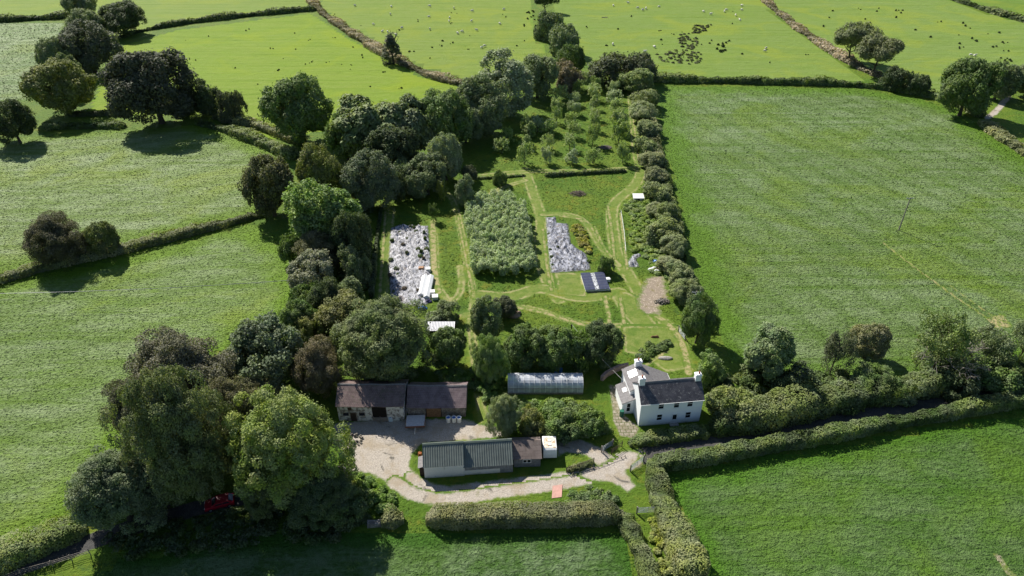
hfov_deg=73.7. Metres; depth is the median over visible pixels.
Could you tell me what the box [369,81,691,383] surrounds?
garden meadow
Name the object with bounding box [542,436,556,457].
caravan
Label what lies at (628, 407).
window
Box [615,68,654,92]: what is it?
bush
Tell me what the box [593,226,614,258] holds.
trodden path
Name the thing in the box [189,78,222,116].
bush
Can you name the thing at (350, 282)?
tree
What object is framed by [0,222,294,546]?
field
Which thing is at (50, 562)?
fence
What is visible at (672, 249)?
bush
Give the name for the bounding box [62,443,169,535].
tree
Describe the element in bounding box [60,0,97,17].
tree
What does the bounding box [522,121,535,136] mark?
fruit tree
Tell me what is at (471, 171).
bush
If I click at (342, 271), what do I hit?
weeds
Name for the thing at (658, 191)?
bush
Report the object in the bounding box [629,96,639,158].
trodden path
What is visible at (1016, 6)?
pasture
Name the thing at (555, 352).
tree
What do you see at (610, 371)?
garden wall
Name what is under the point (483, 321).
tree
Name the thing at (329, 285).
tree
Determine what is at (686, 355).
trodden path
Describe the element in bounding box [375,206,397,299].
mown path
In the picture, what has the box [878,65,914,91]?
bush
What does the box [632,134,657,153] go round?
bush
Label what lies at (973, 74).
tree
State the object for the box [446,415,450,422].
water butt
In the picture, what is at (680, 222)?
hedge
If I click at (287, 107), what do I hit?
tree
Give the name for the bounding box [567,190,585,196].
brushwood heap
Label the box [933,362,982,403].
bush
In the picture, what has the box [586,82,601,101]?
fruit tree
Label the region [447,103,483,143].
tree
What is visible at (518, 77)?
tree
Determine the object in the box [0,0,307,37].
pasture
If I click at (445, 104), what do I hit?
tree
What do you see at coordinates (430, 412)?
door
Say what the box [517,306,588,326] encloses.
trodden path
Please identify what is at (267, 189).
tree
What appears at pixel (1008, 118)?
ground
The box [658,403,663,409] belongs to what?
window
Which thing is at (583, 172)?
hedge
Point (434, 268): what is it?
trodden path
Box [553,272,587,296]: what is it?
lawn
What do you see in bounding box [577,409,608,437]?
bush
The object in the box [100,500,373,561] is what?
weeds
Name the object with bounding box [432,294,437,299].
box
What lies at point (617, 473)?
farm track
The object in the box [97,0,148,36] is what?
tree
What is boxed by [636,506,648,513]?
gate
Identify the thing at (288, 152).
hedge
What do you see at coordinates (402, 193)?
bush
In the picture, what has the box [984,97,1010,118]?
farm track
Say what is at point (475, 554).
field
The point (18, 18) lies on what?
hedge
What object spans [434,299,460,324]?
bush
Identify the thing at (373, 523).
stone wall
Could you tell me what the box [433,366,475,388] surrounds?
weeds
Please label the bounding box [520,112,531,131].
fruit tree
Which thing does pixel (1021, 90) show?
tree
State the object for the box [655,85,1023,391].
field
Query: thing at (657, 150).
hedge
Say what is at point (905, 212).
utility pole
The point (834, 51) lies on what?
hedge
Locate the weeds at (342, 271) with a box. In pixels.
[338,208,373,294]
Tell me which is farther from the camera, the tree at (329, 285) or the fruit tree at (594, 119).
the fruit tree at (594, 119)
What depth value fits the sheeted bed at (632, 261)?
157.25 m
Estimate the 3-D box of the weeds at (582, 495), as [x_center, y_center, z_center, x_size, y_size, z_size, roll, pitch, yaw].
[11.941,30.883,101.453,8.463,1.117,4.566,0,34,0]
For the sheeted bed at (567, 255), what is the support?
on the garden meadow
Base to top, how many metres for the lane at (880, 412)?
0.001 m
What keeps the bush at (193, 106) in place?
on the pasture at (220, 53)
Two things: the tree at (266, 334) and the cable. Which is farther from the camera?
the cable
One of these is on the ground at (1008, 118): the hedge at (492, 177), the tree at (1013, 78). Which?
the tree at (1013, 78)
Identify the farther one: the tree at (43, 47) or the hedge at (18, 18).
the hedge at (18, 18)
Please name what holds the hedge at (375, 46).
on the ground at (1008, 118)
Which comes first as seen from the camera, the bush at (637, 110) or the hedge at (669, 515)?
the hedge at (669, 515)
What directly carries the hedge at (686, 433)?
on the ground at (1008, 118)
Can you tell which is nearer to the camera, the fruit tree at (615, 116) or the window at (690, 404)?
the window at (690, 404)
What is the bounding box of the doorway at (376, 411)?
[371,407,386,416]
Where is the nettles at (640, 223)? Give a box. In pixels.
[627,212,671,283]
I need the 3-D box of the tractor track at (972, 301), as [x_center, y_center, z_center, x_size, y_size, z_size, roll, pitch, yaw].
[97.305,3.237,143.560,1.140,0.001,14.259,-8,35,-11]
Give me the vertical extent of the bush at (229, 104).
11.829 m
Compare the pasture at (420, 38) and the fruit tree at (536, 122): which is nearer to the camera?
the fruit tree at (536, 122)
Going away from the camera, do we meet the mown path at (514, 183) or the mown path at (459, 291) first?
the mown path at (459, 291)
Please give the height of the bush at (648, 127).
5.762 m
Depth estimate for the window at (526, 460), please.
106.18 m
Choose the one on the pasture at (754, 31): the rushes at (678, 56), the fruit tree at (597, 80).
the rushes at (678, 56)
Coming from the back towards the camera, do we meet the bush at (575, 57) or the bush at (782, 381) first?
the bush at (575, 57)
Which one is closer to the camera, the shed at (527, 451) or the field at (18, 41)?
the shed at (527, 451)
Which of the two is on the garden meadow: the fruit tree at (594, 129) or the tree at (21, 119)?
the fruit tree at (594, 129)
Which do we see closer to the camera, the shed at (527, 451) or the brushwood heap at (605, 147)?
the shed at (527, 451)
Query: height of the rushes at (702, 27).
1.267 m
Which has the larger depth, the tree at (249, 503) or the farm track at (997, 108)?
the farm track at (997, 108)
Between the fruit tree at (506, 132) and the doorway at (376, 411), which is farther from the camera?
the fruit tree at (506, 132)
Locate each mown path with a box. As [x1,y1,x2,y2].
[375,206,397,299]
[428,219,467,301]
[442,191,490,422]
[458,304,627,329]
[470,283,630,303]
[478,166,639,176]
[481,178,529,201]
[519,167,568,304]
[538,211,623,267]
[603,89,675,323]
[610,290,657,323]
[654,318,695,372]
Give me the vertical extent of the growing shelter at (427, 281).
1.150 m
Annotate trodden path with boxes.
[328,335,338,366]
[376,209,387,299]
[429,222,441,293]
[456,215,475,292]
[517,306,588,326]
[541,228,553,291]
[558,215,582,219]
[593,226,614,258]
[602,294,612,323]
[605,204,616,259]
[617,296,626,323]
[618,212,629,269]
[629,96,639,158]
[644,350,669,366]
[652,315,692,375]
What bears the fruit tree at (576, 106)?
on the garden meadow
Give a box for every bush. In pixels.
[94,19,108,36]
[177,85,198,116]
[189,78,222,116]
[215,89,247,123]
[277,232,299,263]
[286,282,315,307]
[326,482,370,531]
[337,242,372,286]
[390,166,415,199]
[392,156,414,169]
[424,311,444,322]
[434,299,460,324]
[461,164,477,180]
[492,169,507,185]
[516,402,533,415]
[519,403,545,436]
[532,9,563,41]
[542,398,567,420]
[543,401,582,445]
[548,21,580,55]
[555,42,585,70]
[556,58,585,93]
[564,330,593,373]
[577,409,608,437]
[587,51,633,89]
[597,255,614,274]
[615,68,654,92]
[624,51,658,80]
[628,88,660,105]
[628,100,658,120]
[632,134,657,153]
[636,118,662,136]
[637,151,664,167]
[641,181,672,202]
[643,165,669,184]
[643,212,683,248]
[646,201,659,215]
[655,201,678,217]
[655,255,681,274]
[659,234,688,258]
[666,258,694,282]
[668,278,704,306]
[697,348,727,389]
[704,384,760,433]
[771,359,822,399]
[827,376,864,404]
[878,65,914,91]
[895,374,928,407]
[907,72,932,93]
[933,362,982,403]
[965,355,1023,394]
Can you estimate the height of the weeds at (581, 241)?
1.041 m
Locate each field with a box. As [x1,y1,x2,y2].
[0,22,64,100]
[0,125,288,272]
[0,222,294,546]
[91,526,635,575]
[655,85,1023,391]
[663,409,1023,575]
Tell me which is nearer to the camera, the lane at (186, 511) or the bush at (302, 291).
the lane at (186, 511)
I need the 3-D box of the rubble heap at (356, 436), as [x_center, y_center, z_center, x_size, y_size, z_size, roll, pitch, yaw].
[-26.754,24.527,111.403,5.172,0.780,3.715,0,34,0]
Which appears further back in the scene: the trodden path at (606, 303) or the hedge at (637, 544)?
the trodden path at (606, 303)
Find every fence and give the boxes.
[4,548,90,575]
[566,458,593,472]
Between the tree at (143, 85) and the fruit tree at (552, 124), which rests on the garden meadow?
the fruit tree at (552, 124)
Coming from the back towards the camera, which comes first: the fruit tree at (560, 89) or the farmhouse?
the fruit tree at (560, 89)
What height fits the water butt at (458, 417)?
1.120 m
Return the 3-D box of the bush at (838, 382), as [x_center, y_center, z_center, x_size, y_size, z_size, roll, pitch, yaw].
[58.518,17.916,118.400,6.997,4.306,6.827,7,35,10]
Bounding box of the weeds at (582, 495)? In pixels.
[565,484,620,505]
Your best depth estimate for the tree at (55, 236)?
151.12 m
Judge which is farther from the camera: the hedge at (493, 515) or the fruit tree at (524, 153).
the fruit tree at (524, 153)
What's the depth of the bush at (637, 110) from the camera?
228.89 m
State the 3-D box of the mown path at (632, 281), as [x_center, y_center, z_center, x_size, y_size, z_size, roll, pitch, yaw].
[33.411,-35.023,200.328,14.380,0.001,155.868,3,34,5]
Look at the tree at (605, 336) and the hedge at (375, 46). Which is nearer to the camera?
the tree at (605, 336)
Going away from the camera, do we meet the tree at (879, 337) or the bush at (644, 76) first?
the tree at (879, 337)
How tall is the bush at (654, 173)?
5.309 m
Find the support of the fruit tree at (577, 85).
on the garden meadow
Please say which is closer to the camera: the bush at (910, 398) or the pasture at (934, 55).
the bush at (910, 398)
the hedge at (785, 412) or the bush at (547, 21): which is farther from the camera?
the bush at (547, 21)
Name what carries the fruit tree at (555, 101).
on the garden meadow
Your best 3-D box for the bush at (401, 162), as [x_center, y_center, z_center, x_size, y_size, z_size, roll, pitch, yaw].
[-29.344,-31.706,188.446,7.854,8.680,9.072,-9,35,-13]
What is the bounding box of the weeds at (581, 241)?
[570,223,592,253]
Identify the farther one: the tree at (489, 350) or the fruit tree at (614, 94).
the fruit tree at (614, 94)
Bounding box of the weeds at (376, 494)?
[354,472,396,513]
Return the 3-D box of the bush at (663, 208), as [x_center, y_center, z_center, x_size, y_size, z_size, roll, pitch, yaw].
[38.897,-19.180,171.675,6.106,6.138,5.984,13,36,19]
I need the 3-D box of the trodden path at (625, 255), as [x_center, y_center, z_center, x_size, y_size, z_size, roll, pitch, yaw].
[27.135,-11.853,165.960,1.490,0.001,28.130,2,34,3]
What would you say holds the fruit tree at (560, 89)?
on the garden meadow
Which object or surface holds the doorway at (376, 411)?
in the barn at (365, 400)
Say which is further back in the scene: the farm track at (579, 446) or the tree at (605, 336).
the tree at (605, 336)
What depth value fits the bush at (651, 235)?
162.33 m
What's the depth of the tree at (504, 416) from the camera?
108.93 m
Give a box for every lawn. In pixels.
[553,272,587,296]
[620,324,684,372]
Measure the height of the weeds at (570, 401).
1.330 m
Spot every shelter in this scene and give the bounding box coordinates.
[418,274,433,298]
[427,321,454,334]
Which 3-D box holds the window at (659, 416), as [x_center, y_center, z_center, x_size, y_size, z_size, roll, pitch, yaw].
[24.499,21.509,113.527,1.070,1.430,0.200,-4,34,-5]
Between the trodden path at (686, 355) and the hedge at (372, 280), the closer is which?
the trodden path at (686, 355)
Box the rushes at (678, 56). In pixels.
[655,48,701,64]
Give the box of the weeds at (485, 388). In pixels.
[469,365,505,402]
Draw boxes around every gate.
[601,439,613,452]
[630,454,644,471]
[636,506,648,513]
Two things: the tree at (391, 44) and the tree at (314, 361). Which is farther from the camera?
the tree at (391, 44)
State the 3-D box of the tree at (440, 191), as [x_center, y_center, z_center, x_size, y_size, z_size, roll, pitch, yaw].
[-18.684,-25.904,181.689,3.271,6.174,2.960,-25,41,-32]
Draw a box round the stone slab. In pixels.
[658,356,672,359]
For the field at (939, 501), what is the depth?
100.51 m
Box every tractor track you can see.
[883,243,986,316]
[951,285,991,316]
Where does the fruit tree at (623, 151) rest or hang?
on the garden meadow
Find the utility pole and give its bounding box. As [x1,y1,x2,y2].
[898,197,913,230]
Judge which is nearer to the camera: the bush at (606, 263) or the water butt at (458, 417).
the water butt at (458, 417)
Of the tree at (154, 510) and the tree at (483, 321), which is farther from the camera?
the tree at (483, 321)
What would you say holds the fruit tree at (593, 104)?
on the garden meadow
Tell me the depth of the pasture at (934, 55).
340.07 m
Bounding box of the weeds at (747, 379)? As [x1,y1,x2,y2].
[705,363,1012,420]
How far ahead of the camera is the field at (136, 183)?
193.62 m
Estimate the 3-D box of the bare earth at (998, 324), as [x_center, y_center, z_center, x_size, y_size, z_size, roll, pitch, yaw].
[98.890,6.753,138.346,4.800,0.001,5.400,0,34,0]
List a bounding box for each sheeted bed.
[388,224,431,306]
[545,217,590,272]
[628,253,640,266]
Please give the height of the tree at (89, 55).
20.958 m
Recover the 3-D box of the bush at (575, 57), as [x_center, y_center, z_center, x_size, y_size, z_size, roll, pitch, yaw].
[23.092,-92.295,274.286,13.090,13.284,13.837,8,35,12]
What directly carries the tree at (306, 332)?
on the ground at (1008, 118)
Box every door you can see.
[349,412,357,420]
[426,409,440,416]
[670,413,677,422]
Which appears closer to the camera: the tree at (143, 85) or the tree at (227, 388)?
the tree at (227, 388)
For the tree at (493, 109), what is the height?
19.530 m
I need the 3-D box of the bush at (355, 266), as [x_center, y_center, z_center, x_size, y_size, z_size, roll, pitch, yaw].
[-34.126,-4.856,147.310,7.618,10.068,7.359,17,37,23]
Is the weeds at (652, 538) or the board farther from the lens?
the board
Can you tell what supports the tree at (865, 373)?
on the ground at (1008, 118)
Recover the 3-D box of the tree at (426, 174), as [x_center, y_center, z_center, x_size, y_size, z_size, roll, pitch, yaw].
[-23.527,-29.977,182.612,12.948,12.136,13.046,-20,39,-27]
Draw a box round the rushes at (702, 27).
[692,24,711,33]
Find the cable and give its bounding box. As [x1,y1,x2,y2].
[0,280,289,293]
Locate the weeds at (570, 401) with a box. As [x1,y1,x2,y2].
[512,397,612,437]
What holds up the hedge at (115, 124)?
on the ground at (1008, 118)
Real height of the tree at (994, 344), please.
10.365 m
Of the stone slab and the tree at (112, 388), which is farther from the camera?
the stone slab
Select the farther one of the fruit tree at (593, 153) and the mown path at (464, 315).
the fruit tree at (593, 153)
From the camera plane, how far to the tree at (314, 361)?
115.74 m
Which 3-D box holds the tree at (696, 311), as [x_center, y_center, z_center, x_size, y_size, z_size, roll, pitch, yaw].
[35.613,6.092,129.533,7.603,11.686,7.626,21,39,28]
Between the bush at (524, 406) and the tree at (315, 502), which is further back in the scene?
the bush at (524, 406)
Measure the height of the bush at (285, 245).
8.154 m
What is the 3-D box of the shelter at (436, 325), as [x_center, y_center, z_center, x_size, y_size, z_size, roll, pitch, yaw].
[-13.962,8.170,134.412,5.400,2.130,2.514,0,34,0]
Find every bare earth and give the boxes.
[635,273,669,315]
[984,313,1012,328]
[993,553,1015,575]
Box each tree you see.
[0,97,37,145]
[17,56,98,116]
[21,209,91,263]
[33,36,75,65]
[55,52,84,82]
[56,18,125,73]
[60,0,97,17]
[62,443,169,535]
[63,8,104,37]
[81,220,119,255]
[96,362,239,504]
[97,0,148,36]
[97,46,197,124]
[99,374,148,440]
[123,324,238,417]
[139,479,183,520]
[200,374,254,465]
[219,310,304,395]
[220,384,360,510]
[235,152,293,218]
[235,369,282,398]
[235,454,283,522]
[257,70,334,144]
[277,298,317,329]
[281,178,363,248]
[284,457,357,531]
[286,248,333,292]
[290,334,345,399]
[291,228,339,269]
[292,314,326,346]
[294,141,344,196]
[304,276,342,310]
[309,288,366,339]
[322,110,349,160]
[326,292,437,382]
[328,209,373,263]
[329,93,404,156]
[336,276,364,299]
[338,147,402,210]
[361,123,419,168]
[380,31,401,64]
[380,93,439,151]
[402,151,447,198]
[418,87,473,146]
[423,325,467,370]
[426,131,462,180]
[428,203,438,220]
[436,180,448,200]
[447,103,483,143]
[454,173,474,206]
[455,73,512,136]
[469,294,504,336]
[469,332,511,382]
[476,47,534,116]
[484,393,523,438]
[492,136,510,152]
[493,295,517,318]
[498,126,514,141]
[502,321,547,370]
[516,141,534,164]
[518,135,531,147]
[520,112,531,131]
[522,53,559,97]
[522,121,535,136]
[531,115,544,132]
[534,0,559,8]
[536,323,576,371]
[540,118,558,134]
[540,132,554,149]
[540,146,553,163]
[551,84,568,101]
[551,96,564,111]
[551,105,562,123]
[563,132,576,150]
[564,111,578,125]
[564,148,578,163]
[566,120,581,137]
[567,101,580,113]
[568,91,580,102]
[572,79,584,95]
[578,71,588,87]
[580,319,624,368]
[584,147,602,162]
[585,122,600,144]
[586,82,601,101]
[587,107,601,119]
[588,112,600,127]
[589,75,600,88]
[589,95,599,110]
[605,89,622,101]
[606,80,619,91]
[609,97,623,109]
[610,118,631,144]
[611,107,628,125]
[617,141,630,162]
[679,290,721,346]
[742,321,797,381]
[820,329,858,375]
[832,19,883,58]
[849,322,892,359]
[850,362,904,399]
[853,32,905,72]
[909,306,981,373]
[915,330,990,391]
[935,56,1007,115]
[964,322,1023,370]
[991,60,1023,99]
[1007,320,1023,361]
[1016,64,1023,97]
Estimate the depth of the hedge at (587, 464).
106.34 m
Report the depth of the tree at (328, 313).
129.43 m
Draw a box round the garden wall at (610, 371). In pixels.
[600,363,628,380]
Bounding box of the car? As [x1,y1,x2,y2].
[204,493,234,511]
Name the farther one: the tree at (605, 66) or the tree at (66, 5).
the tree at (66, 5)
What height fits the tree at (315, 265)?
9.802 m
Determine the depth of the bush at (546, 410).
114.99 m
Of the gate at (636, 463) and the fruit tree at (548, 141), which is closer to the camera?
the gate at (636, 463)
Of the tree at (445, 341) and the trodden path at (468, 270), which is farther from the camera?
the trodden path at (468, 270)
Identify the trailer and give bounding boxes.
[405,411,425,433]
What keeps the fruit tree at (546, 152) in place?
on the garden meadow
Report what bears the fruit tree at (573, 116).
on the garden meadow
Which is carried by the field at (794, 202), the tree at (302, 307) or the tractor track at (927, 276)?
the tractor track at (927, 276)
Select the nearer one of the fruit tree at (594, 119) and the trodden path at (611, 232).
the trodden path at (611, 232)
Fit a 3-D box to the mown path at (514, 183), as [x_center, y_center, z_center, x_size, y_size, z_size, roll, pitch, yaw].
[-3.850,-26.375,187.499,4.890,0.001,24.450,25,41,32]
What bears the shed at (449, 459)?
on the ground at (1008, 118)
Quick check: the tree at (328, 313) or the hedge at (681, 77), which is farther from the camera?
the hedge at (681, 77)
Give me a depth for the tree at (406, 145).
189.86 m
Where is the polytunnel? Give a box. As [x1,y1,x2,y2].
[508,373,582,393]
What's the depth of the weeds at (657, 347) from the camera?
130.22 m
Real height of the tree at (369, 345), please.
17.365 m
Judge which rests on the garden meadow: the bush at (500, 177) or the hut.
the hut
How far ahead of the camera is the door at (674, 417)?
113.98 m
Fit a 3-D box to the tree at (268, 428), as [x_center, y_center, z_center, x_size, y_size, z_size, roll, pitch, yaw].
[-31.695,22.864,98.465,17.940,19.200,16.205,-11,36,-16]
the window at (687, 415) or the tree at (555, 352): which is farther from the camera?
the tree at (555, 352)
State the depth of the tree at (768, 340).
118.29 m
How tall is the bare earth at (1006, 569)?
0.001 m
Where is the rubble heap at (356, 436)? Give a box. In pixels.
[332,432,363,446]
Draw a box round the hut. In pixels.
[632,193,643,201]
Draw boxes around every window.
[523,459,530,462]
[626,403,630,411]
[656,414,662,420]
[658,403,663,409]
[684,412,690,418]
[687,401,692,406]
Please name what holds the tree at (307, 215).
on the ground at (1008, 118)
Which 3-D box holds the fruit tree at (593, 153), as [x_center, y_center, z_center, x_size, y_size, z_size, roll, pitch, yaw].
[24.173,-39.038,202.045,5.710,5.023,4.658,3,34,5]
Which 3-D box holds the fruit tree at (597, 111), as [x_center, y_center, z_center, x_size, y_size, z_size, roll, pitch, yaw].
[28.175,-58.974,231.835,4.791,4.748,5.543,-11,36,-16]
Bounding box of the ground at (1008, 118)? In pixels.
[0,0,1023,575]
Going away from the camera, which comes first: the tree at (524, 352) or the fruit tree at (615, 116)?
the tree at (524, 352)
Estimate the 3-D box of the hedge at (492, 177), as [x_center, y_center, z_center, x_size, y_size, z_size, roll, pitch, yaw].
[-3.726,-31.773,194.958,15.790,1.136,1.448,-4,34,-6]
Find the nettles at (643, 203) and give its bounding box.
[622,198,654,216]
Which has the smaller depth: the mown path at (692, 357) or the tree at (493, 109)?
the mown path at (692, 357)
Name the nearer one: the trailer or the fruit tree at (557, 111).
the trailer
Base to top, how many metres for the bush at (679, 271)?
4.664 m
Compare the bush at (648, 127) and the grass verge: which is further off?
the bush at (648, 127)
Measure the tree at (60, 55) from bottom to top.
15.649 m
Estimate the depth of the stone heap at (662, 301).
143.57 m
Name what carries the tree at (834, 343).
on the ground at (1008, 118)
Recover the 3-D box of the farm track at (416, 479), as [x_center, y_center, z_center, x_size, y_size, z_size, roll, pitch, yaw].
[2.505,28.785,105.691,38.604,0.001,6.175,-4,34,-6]
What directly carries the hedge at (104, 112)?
on the ground at (1008, 118)
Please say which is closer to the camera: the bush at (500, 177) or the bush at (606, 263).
the bush at (606, 263)
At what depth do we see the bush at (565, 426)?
110.71 m
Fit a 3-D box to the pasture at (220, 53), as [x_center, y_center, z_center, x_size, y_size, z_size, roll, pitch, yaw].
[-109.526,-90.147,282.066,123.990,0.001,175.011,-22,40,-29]
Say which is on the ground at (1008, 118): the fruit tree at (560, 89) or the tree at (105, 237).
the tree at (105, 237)
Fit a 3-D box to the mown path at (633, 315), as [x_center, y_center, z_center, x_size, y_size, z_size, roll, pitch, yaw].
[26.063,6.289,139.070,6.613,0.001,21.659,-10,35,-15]
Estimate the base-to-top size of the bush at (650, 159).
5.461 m
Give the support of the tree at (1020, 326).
on the ground at (1008, 118)
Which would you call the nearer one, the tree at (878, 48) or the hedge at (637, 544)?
the hedge at (637, 544)
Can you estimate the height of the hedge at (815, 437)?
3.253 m
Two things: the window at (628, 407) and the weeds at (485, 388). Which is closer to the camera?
the window at (628, 407)
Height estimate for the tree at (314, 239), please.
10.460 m
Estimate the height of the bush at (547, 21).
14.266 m
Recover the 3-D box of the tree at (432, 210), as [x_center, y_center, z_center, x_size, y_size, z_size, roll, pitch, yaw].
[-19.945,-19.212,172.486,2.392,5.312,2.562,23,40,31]
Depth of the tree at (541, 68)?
245.33 m
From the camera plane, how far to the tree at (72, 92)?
228.03 m
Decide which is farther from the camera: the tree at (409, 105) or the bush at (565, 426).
the tree at (409, 105)
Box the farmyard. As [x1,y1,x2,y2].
[331,417,512,501]
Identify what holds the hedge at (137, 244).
on the ground at (1008, 118)
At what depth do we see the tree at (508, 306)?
136.55 m
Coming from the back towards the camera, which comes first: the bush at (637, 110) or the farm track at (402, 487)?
the bush at (637, 110)
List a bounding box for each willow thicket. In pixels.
[463,188,533,241]
[468,233,537,275]
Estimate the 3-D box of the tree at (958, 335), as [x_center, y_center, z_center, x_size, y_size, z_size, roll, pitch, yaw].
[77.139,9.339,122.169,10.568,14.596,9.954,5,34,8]
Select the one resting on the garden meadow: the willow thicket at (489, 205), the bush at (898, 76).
the willow thicket at (489, 205)
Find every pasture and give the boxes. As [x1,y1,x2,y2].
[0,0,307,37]
[88,14,456,138]
[320,0,544,77]
[553,0,863,80]
[772,0,1023,92]
[970,0,1023,15]
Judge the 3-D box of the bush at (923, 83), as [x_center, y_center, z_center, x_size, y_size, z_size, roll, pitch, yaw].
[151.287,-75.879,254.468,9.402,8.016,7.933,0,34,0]
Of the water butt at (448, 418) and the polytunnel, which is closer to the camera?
the water butt at (448, 418)
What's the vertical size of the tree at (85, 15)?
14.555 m
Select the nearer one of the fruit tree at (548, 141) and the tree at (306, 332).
the tree at (306, 332)
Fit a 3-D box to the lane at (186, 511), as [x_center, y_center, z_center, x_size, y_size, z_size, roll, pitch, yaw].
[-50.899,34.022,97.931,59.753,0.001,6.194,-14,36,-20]
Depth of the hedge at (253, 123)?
225.66 m
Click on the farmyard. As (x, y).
(384, 450)
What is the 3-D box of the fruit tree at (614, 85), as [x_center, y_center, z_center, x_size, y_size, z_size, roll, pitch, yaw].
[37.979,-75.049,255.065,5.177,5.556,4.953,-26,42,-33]
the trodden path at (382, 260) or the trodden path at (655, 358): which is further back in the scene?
the trodden path at (382, 260)
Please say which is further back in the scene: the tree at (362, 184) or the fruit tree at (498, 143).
the fruit tree at (498, 143)
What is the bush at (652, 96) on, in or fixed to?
on the ground at (1008, 118)
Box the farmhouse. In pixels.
[615,354,704,425]
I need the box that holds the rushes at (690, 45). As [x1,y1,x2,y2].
[677,32,698,48]
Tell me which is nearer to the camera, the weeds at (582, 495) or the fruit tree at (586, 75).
the weeds at (582, 495)
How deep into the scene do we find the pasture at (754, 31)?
325.49 m
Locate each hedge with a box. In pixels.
[0,9,69,21]
[0,211,262,284]
[0,515,88,575]
[37,120,126,130]
[68,109,116,116]
[120,5,315,37]
[195,119,300,159]
[211,113,304,144]
[305,0,464,84]
[367,206,382,298]
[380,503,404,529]
[425,499,624,530]
[472,174,525,179]
[544,168,626,176]
[567,459,594,472]
[617,512,660,575]
[627,423,711,447]
[637,89,668,170]
[645,458,710,575]
[648,389,1023,471]
[653,71,986,117]
[654,173,699,290]
[704,355,1023,438]
[761,0,883,77]
[951,0,1023,22]
[977,119,1023,155]
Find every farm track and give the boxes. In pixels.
[386,459,643,506]
[403,447,645,490]
[556,437,618,466]
[576,448,641,492]
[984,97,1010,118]
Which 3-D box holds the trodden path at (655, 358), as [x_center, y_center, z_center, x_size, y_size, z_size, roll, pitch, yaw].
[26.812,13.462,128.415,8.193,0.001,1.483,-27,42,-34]
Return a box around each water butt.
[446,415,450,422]
[451,415,455,422]
[456,415,460,422]
[619,409,623,416]
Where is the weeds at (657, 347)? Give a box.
[634,339,672,360]
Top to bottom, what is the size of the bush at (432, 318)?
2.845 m
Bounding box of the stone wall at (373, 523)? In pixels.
[367,519,387,527]
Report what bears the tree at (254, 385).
on the ground at (1008, 118)
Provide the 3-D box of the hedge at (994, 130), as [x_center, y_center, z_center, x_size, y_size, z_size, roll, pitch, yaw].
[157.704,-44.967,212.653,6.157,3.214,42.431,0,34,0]
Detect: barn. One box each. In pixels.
[335,379,408,420]
[406,382,467,416]
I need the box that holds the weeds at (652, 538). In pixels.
[647,516,684,575]
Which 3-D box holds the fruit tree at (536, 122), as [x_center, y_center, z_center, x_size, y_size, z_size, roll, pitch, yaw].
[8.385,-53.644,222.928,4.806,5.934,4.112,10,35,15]
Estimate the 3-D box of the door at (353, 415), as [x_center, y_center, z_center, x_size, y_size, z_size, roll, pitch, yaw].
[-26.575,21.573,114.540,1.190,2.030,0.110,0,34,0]
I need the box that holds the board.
[552,485,561,497]
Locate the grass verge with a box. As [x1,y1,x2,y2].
[367,492,671,575]
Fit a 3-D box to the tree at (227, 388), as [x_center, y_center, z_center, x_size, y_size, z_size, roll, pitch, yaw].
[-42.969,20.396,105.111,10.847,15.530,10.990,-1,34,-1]
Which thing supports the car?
on the lane at (186, 511)
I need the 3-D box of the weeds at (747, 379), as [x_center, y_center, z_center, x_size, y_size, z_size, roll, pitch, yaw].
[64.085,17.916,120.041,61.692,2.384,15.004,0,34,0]
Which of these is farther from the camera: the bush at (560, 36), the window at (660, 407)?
the bush at (560, 36)
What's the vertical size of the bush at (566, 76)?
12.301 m
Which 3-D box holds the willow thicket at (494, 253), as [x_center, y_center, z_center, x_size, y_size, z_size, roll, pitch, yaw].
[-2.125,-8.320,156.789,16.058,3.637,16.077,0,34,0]
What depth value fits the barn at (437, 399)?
115.43 m
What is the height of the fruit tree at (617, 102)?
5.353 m
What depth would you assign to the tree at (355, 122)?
194.29 m
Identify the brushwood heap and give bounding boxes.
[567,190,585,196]
[599,145,611,148]
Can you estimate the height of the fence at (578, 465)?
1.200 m
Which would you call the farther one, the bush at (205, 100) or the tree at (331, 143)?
the bush at (205, 100)
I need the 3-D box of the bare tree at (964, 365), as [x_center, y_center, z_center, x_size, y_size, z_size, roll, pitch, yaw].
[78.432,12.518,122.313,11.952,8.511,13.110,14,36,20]
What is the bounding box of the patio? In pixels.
[606,383,641,438]
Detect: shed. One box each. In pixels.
[418,438,512,477]
[512,437,541,466]
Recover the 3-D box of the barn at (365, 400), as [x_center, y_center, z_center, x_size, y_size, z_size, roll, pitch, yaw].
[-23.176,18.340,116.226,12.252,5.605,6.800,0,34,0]
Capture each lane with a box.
[0,464,351,575]
[633,387,1023,464]
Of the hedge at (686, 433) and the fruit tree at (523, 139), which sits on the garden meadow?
the fruit tree at (523, 139)
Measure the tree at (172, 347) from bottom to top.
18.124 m
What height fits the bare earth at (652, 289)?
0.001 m
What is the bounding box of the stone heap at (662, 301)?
[654,298,669,304]
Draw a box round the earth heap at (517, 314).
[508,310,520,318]
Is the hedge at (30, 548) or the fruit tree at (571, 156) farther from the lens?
the fruit tree at (571, 156)
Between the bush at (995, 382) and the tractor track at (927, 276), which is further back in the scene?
the tractor track at (927, 276)
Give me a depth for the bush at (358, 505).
96.64 m
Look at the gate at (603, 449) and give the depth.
109.56 m
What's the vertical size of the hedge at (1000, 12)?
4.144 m
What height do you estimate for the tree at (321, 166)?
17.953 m

